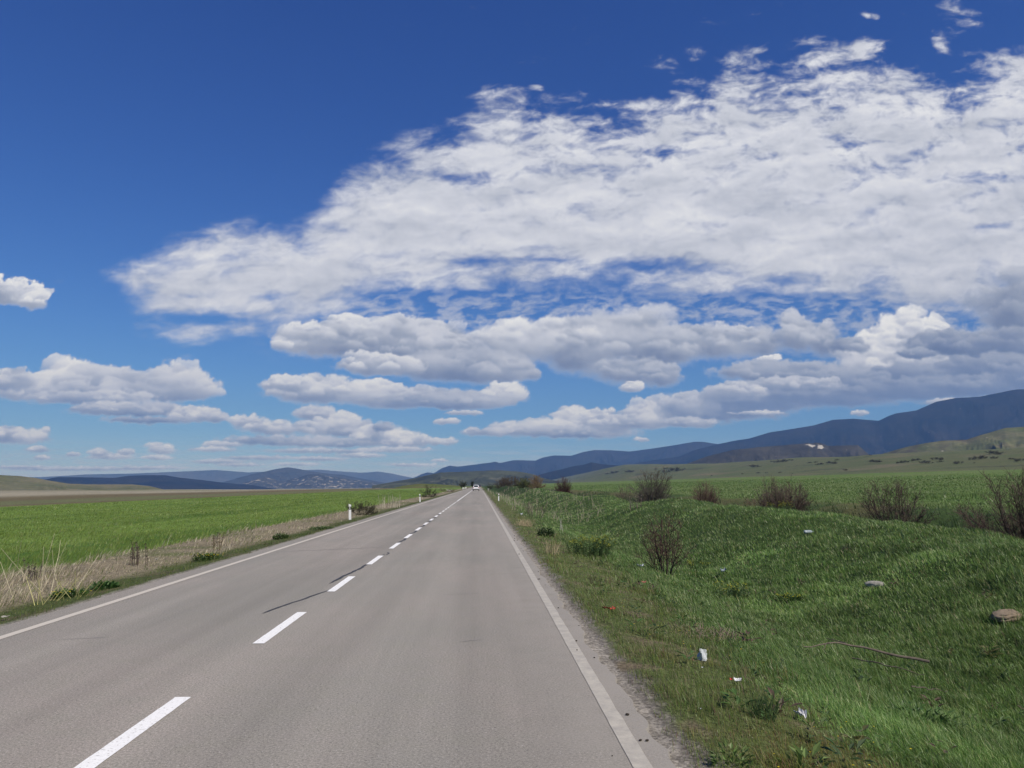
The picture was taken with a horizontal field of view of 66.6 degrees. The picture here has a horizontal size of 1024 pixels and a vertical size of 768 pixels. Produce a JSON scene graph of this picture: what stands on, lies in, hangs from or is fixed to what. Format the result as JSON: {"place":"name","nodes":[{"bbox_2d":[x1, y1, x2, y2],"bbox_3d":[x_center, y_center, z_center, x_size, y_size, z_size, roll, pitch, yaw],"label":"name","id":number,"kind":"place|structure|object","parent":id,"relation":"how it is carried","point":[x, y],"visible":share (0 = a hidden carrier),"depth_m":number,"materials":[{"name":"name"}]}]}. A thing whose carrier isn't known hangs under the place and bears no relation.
{"place":"outdoors","nodes":[
{"label":"outdoors","id":0,"kind":"place"},
{"bbox_2d":[0,475,159,489],"bbox_3d":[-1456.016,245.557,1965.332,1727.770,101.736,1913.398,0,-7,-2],"label":"hills","id":1,"kind":"structure","parent":0,"point":[8,482],"depth_m":2205.06,"materials":[{"name":"plant"}]},
{"bbox_2d":[44,475,273,488],"bbox_3d":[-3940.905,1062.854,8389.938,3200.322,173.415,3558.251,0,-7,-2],"label":"mountain ridge","id":2,"kind":"structure","parent":0,"point":[163,482],"depth_m":8303.88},
{"bbox_2d":[32,470,410,482],"bbox_3d":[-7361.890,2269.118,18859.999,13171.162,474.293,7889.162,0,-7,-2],"label":"mountain ridge","id":3,"kind":"structure","parent":0,"point":[222,475],"depth_m":19453.91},
{"bbox_2d":[0,489,458,609],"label":"dry grass","id":4,"kind":"structure","parent":0,"point":[22,574],"depth_m":16.71,"materials":[{"name":"plant"}]},
{"bbox_2d":[222,467,383,483],"bbox_3d":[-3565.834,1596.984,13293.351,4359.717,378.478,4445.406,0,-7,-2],"label":"mountain ridge","id":5,"kind":"structure","parent":0,"point":[284,474],"depth_m":13482.35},
{"bbox_2d":[242,474,381,488],"bbox_3d":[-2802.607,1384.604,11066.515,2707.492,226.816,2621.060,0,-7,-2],"label":"mountain ridge","id":6,"kind":"structure","parent":0,"point":[312,481],"depth_m":11026.74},
{"bbox_2d":[0,487,675,767],"bbox_3d":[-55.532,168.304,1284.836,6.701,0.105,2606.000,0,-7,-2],"label":"road","id":7,"kind":"structure","parent":0,"point":[445,631],"depth_m":6.90,"materials":[{"name":"grey asphalt"}]},
{"bbox_2d":[473,485,478,490],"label":"car","id":8,"kind":"object","parent":7,"relation":"on","point":[475,487],"visible":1,"depth_m":219.64,"materials":[{"name":"paint"}]},
{"bbox_2d":[396,484,466,487],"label":"hills","id":9,"kind":"structure","parent":0,"point":[429,486],"depth_m":700.56,"materials":[{"name":"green plant"}]},
{"bbox_2d":[372,470,560,487],"bbox_3d":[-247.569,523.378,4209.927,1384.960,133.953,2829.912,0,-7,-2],"label":"hills","id":10,"kind":"structure","parent":0,"point":[484,478],"depth_m":4388.45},
{"bbox_2d":[0,7,1023,470],"bbox_3d":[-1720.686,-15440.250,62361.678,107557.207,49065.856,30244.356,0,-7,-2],"label":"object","id":11,"kind":"structure","parent":0,"point":[722,191],"depth_m":70647.69,"materials":[{"name":"white"}]},
{"bbox_2d":[0,448,1023,767],"bbox_3d":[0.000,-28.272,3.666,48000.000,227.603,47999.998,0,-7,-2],"label":"ground","id":12,"kind":"structure","parent":0,"point":[790,470],"depth_m":24.35,"materials":[{"name":"green plant"}]},
{"bbox_2d":[22,557,42,580],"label":"dead weed","id":13,"kind":"object","parent":12,"relation":"on","point":[30,572],"visible":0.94,"depth_m":14.46,"materials":[{"name":"beige plant"}]},
{"bbox_2d":[0,533,102,595],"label":"reed clump","id":14,"kind":"object","parent":12,"relation":"on","point":[44,570],"visible":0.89,"depth_m":12.55,"materials":[{"name":"beige plant"}]},
{"bbox_2d":[26,575,107,604],"bbox_3d":[-6.664,3.036,11.705,1.127,0.467,0.899,3,-8,-24],"label":"reed clump","id":15,"kind":"object","parent":12,"relation":"on","point":[61,589],"visible":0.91,"depth_m":11.56,"materials":[{"name":"beige plant"}]},
{"bbox_2d":[49,588,91,598],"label":"weed","id":16,"kind":"object","parent":12,"relation":"on","point":[81,591],"visible":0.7,"depth_m":12.11,"materials":[{"name":"green plant"}]},
{"bbox_2d":[89,579,121,590],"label":"weed","id":17,"kind":"object","parent":12,"relation":"on","point":[107,584],"visible":0.9,"depth_m":12.88,"materials":[{"name":"green plant"}]},
{"bbox_2d":[129,542,147,565],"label":"dead weed","id":18,"kind":"object","parent":12,"relation":"on","point":[137,555],"visible":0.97,"depth_m":17.00,"materials":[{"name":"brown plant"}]},
{"bbox_2d":[191,552,223,560],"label":"weed","id":19,"kind":"object","parent":12,"relation":"on","point":[207,556],"visible":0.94,"depth_m":17.86,"materials":[{"name":"green plant"}]},
{"bbox_2d":[212,532,224,549],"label":"dead weed","id":20,"kind":"object","parent":12,"relation":"on","point":[213,544],"visible":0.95,"depth_m":20.75,"materials":[{"name":"beige plant"}]},
{"bbox_2d":[0,496,440,624],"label":"verge turf","id":21,"kind":"structure","parent":12,"relation":"on","point":[102,592],"depth_m":14.54,"materials":[{"name":"green plant"}]},
{"bbox_2d":[0,489,450,577],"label":"field crop","id":22,"kind":"object","parent":12,"relation":"on","point":[146,526],"visible":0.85,"depth_m":46.10,"materials":[{"name":"green plant"}]},
{"bbox_2d":[272,533,289,539],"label":"weed","id":23,"kind":"object","parent":12,"relation":"on","point":[279,536],"visible":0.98,"depth_m":25.11,"materials":[{"name":"green plant"}]},
{"bbox_2d":[308,526,332,529],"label":"weed","id":24,"kind":"object","parent":12,"relation":"on","point":[320,528],"visible":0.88,"depth_m":29.69,"materials":[{"name":"green plant"}]},
{"bbox_2d":[349,504,350,519],"bbox_3d":[-8.223,6.513,39.583,0.118,0.845,0.065,-2,-7,-3],"label":"marker post","id":25,"kind":"object","parent":12,"relation":"on","point":[349,512],"visible":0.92,"depth_m":39.56,"materials":[{"name":"white plastic"}]},
{"bbox_2d":[345,500,378,514],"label":"shrub","id":26,"kind":"object","parent":12,"relation":"on","point":[368,510],"visible":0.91,"depth_m":46.22,"materials":[{"name":"green plant"}]},
{"bbox_2d":[378,494,400,507],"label":"dead weed","id":27,"kind":"object","parent":12,"relation":"on","point":[393,506],"visible":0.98,"depth_m":60.53,"materials":[{"name":"beige plant"}]},
{"bbox_2d":[420,485,437,496],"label":"shrub","id":28,"kind":"object","parent":12,"relation":"on","point":[427,491],"visible":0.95,"depth_m":113.44,"materials":[{"name":"green plant"}]},
{"bbox_2d":[498,476,509,486],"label":"shrub","id":29,"kind":"object","parent":12,"relation":"on","point":[503,483],"visible":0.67,"depth_m":278.22,"materials":[{"name":"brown plant"}]},
{"bbox_2d":[506,476,521,486],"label":"shrub","id":30,"kind":"object","parent":12,"relation":"on","point":[512,482],"visible":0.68,"depth_m":215.11,"materials":[{"name":"green plant"}]},
{"bbox_2d":[516,477,529,488],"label":"shrub","id":31,"kind":"object","parent":12,"relation":"on","point":[521,485],"visible":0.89,"depth_m":183.50,"materials":[{"name":"green plant"}]},
{"bbox_2d":[514,519,533,526],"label":"dry tuft","id":32,"kind":"object","parent":12,"relation":"on","point":[521,522],"visible":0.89,"depth_m":31.96,"materials":[{"name":"beige plant"}]},
{"bbox_2d":[513,499,547,517],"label":"shrub","id":33,"kind":"object","parent":12,"relation":"on","point":[532,509],"visible":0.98,"depth_m":45.08,"materials":[{"name":"green plant"}]},
{"bbox_2d":[528,474,545,489],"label":"shrub","id":34,"kind":"object","parent":12,"relation":"on","point":[535,485],"visible":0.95,"depth_m":156.78,"materials":[{"name":"brown plant"}]},
{"bbox_2d":[536,526,554,536],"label":"weed","id":35,"kind":"object","parent":12,"relation":"on","point":[551,532],"visible":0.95,"depth_m":26.34,"materials":[{"name":"green plant"}]},
{"bbox_2d":[488,484,603,522],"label":"dead stems","id":36,"kind":"object","parent":12,"relation":"on","point":[537,501],"visible":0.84,"depth_m":74.97,"materials":[{"name":"beige plant"}]},
{"bbox_2d":[543,542,560,554],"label":"dry tuft","id":37,"kind":"object","parent":12,"relation":"on","point":[552,551],"visible":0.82,"depth_m":18.78,"materials":[{"name":"beige plant"}]},
{"bbox_2d":[554,475,573,493],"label":"shrub","id":38,"kind":"object","parent":12,"relation":"on","point":[563,486],"visible":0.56,"depth_m":119.21,"materials":[{"name":"brown plant"}]},
{"bbox_2d":[565,534,616,557],"bbox_3d":[2.016,4.146,20.051,1.408,0.620,1.141,0,-7,-2],"label":"spurge","id":39,"kind":"object","parent":12,"relation":"on","point":[596,547],"visible":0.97,"depth_m":19.96,"materials":[{"name":"green plant"}]},
{"bbox_2d":[616,485,639,499],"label":"shrub","id":40,"kind":"object","parent":12,"relation":"on","point":[623,494],"visible":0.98,"depth_m":67.82,"materials":[{"name":"green plant"}]},
{"bbox_2d":[629,465,674,502],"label":"shrub","id":41,"kind":"object","parent":12,"relation":"on","point":[649,492],"visible":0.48,"depth_m":59.00,"materials":[{"name":"brown plant"}]},
{"bbox_2d":[633,508,696,574],"bbox_3d":[3.727,3.873,19.087,1.357,1.718,1.597,-6,-9,38],"label":"shrub","id":42,"kind":"object","parent":12,"relation":"on","point":[661,549],"visible":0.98,"depth_m":19.05,"materials":[{"name":"brown plant"}]},
{"bbox_2d":[662,467,684,471],"bbox_3d":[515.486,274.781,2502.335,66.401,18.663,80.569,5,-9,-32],"label":"pasture shrub","id":43,"kind":"object","parent":12,"relation":"on","point":[672,469],"visible":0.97,"depth_m":2495.41,"materials":[{"name":"green plant"}]},
{"bbox_2d":[687,560,708,569],"bbox_3d":[5.275,5.141,22.046,0.707,0.354,0.494,0,-7,-2],"label":"spurge","id":44,"kind":"object","parent":12,"relation":"on","point":[690,565],"visible":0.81,"depth_m":22.05,"materials":[{"name":"green plant"}]},
{"bbox_2d":[697,648,706,660],"bbox_3d":[1.884,2.657,7.706,0.111,0.126,0.099,-6,11,-32],"label":"plastic bag","id":45,"kind":"object","parent":12,"relation":"on","point":[702,652],"visible":0.94,"depth_m":7.69,"materials":[{"name":"white plastic"}]},
{"bbox_2d":[668,618,741,642],"bbox_3d":[2.276,2.964,9.370,0.953,0.169,0.977,0,-7,-2],"label":"dry tuft","id":46,"kind":"object","parent":12,"relation":"on","point":[720,634],"visible":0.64,"depth_m":9.37,"materials":[{"name":"green plant"}]},
{"bbox_2d":[691,479,721,503],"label":"shrub","id":47,"kind":"object","parent":12,"relation":"on","point":[707,496],"visible":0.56,"depth_m":46.10,"materials":[{"name":"brown plant"}]},
{"bbox_2d":[713,580,746,598],"bbox_3d":[4.514,4.262,16.095,0.755,0.403,0.772,0,-7,-2],"label":"spurge","id":48,"kind":"object","parent":12,"relation":"on","point":[735,590],"visible":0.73,"depth_m":15.98,"materials":[{"name":"green plant"}]},
{"bbox_2d":[708,738,754,767],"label":"weed","id":49,"kind":"object","parent":12,"relation":"on","point":[735,750],"visible":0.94,"depth_m":4.55,"materials":[{"name":"green plant"}]},
{"bbox_2d":[736,497,766,505],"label":"shrub","id":50,"kind":"object","parent":12,"relation":"on","point":[752,503],"visible":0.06,"depth_m":36.51,"materials":[{"name":"green plant"}]},
{"bbox_2d":[490,483,1023,767],"bbox_3d":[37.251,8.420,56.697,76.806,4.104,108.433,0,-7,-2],"label":"verge turf","id":51,"kind":"structure","parent":12,"relation":"on","point":[679,684],"depth_m":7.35,"materials":[{"name":"green plant"}]},
{"bbox_2d":[743,689,783,721],"bbox_3d":[1.874,2.381,5.755,0.309,0.212,0.291,0,-7,-2],"label":"rush tuft","id":52,"kind":"object","parent":12,"relation":"on","point":[761,707],"visible":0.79,"depth_m":5.75,"materials":[{"name":"green plant"}]},
{"bbox_2d":[515,498,1023,762],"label":"broad leaved weeds","id":53,"kind":"object","parent":12,"relation":"on","point":[861,738],"visible":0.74,"depth_m":8.11,"materials":[{"name":"green plant"}]},
{"bbox_2d":[532,471,1023,514],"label":"field crop","id":54,"kind":"object","parent":12,"relation":"on","point":[922,483],"visible":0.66,"depth_m":93.52,"materials":[{"name":"green plant"}]},
{"bbox_2d":[767,501,793,509],"bbox_3d":[10.905,4.989,31.621,1.035,0.538,1.125,-6,-10,39],"label":"spurge","id":55,"kind":"object","parent":12,"relation":"on","point":[782,505],"visible":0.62,"depth_m":31.56,"materials":[{"name":"green plant"}]},
{"bbox_2d":[751,475,816,511],"bbox_3d":[11.775,5.148,34.245,2.917,2.559,2.776,0,-7,-2],"label":"shrub","id":56,"kind":"object","parent":12,"relation":"on","point":[799,503],"visible":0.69,"depth_m":33.89,"materials":[{"name":"brown plant"}]},
{"bbox_2d":[775,594,803,602],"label":"weed","id":57,"kind":"object","parent":12,"relation":"on","point":[792,595],"visible":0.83,"depth_m":15.97,"materials":[{"name":"green plant"}]},
{"bbox_2d":[579,490,1019,534],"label":"ditch growth","id":58,"kind":"object","parent":12,"relation":"on","point":[834,510],"visible":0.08,"depth_m":41.81,"materials":[{"name":"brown plant"}]},
{"bbox_2d":[793,708,806,717],"bbox_3d":[2.179,2.483,5.894,0.070,0.063,0.094,3,-8,-25],"label":"tissue","id":59,"kind":"object","parent":12,"relation":"on","point":[801,712],"visible":0.97,"depth_m":5.88,"materials":[{"name":"white paper"}]},
{"bbox_2d":[771,741,832,767],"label":"weed","id":60,"kind":"object","parent":12,"relation":"on","point":[802,751],"visible":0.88,"depth_m":4.69,"materials":[{"name":"green plant"}]},
{"bbox_2d":[805,638,929,662],"bbox_3d":[4.285,3.327,9.838,1.592,0.282,0.847,2,-8,-14],"label":"fallen branch","id":61,"kind":"object","parent":12,"relation":"on","point":[891,654],"visible":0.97,"depth_m":9.77,"materials":[{"name":"brown wood"}]},
{"bbox_2d":[864,581,883,587],"bbox_3d":[7.156,3.945,15.370,0.395,0.138,0.146,-4,-8,26],"label":"stone","id":62,"kind":"object","parent":12,"relation":"on","point":[871,583],"visible":0.82,"depth_m":15.33,"materials":[{"name":"stone"}]},
{"bbox_2d":[852,657,923,674],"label":"fallen branch","id":63,"kind":"object","parent":12,"relation":"on","point":[884,665],"visible":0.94,"depth_m":9.50,"materials":[{"name":"brown wood"}]},
{"bbox_2d":[855,477,939,525],"bbox_3d":[12.461,4.114,25.181,2.564,2.378,2.445,0,-7,-2],"label":"shrub","id":64,"kind":"object","parent":12,"relation":"on","point":[899,516],"visible":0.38,"depth_m":25.14,"materials":[{"name":"brown plant"}]},
{"bbox_2d":[888,698,944,726],"bbox_3d":[3.374,2.756,6.555,0.528,0.187,0.502,0,-7,-2],"label":"weed","id":65,"kind":"object","parent":12,"relation":"on","point":[940,717],"visible":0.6,"depth_m":6.56,"materials":[{"name":"green plant"}]},
{"bbox_2d":[911,686,947,691],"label":"fallen branch","id":66,"kind":"object","parent":12,"relation":"on","point":[926,688],"visible":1,"depth_m":7.87,"materials":[{"name":"brown wood"}]},
{"bbox_2d":[968,455,987,459],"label":"pasture shrub","id":67,"kind":"object","parent":12,"relation":"on","point":[980,456],"visible":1,"depth_m":990.27,"materials":[{"name":"green plant"}]},
{"bbox_2d":[949,466,1023,539],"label":"shrub","id":68,"kind":"object","parent":12,"relation":"on","point":[1008,529],"visible":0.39,"depth_m":19.36,"materials":[{"name":"brown plant"}]},
{"bbox_2d":[991,609,1021,622],"bbox_3d":[7.413,3.481,11.663,0.498,0.229,0.365,2,-8,-14],"label":"stone","id":69,"kind":"object","parent":12,"relation":"on","point":[1007,614],"visible":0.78,"depth_m":11.56,"materials":[{"name":"beige stone"}]},
{"bbox_2d":[411,442,716,478],"bbox_3d":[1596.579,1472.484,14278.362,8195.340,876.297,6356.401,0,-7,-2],"label":"mountain ridge","id":70,"kind":"structure","parent":0,"point":[543,465],"depth_m":14721.50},
{"bbox_2d":[538,462,617,479],"bbox_3d":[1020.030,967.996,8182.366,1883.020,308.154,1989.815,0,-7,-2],"label":"mountain ridge","id":71,"kind":"structure","parent":0,"point":[575,470],"depth_m":8369.03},
{"bbox_2d":[687,443,868,463],"bbox_3d":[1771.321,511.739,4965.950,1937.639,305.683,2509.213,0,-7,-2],"label":"hills","id":72,"kind":"structure","parent":0,"point":[785,451],"depth_m":5101.13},
{"bbox_2d":[635,389,1023,463],"bbox_3d":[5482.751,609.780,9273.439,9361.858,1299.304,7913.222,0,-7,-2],"label":"mountain ridge","id":73,"kind":"structure","parent":0,"point":[966,418],"depth_m":9789.86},
{"bbox_2d":[883,427,1023,453],"bbox_3d":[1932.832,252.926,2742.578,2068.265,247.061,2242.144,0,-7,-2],"label":"hills","id":74,"kind":"structure","parent":0,"point":[1009,438],"depth_m":2912.15,"materials":[{"name":"green plant"}]}
]}

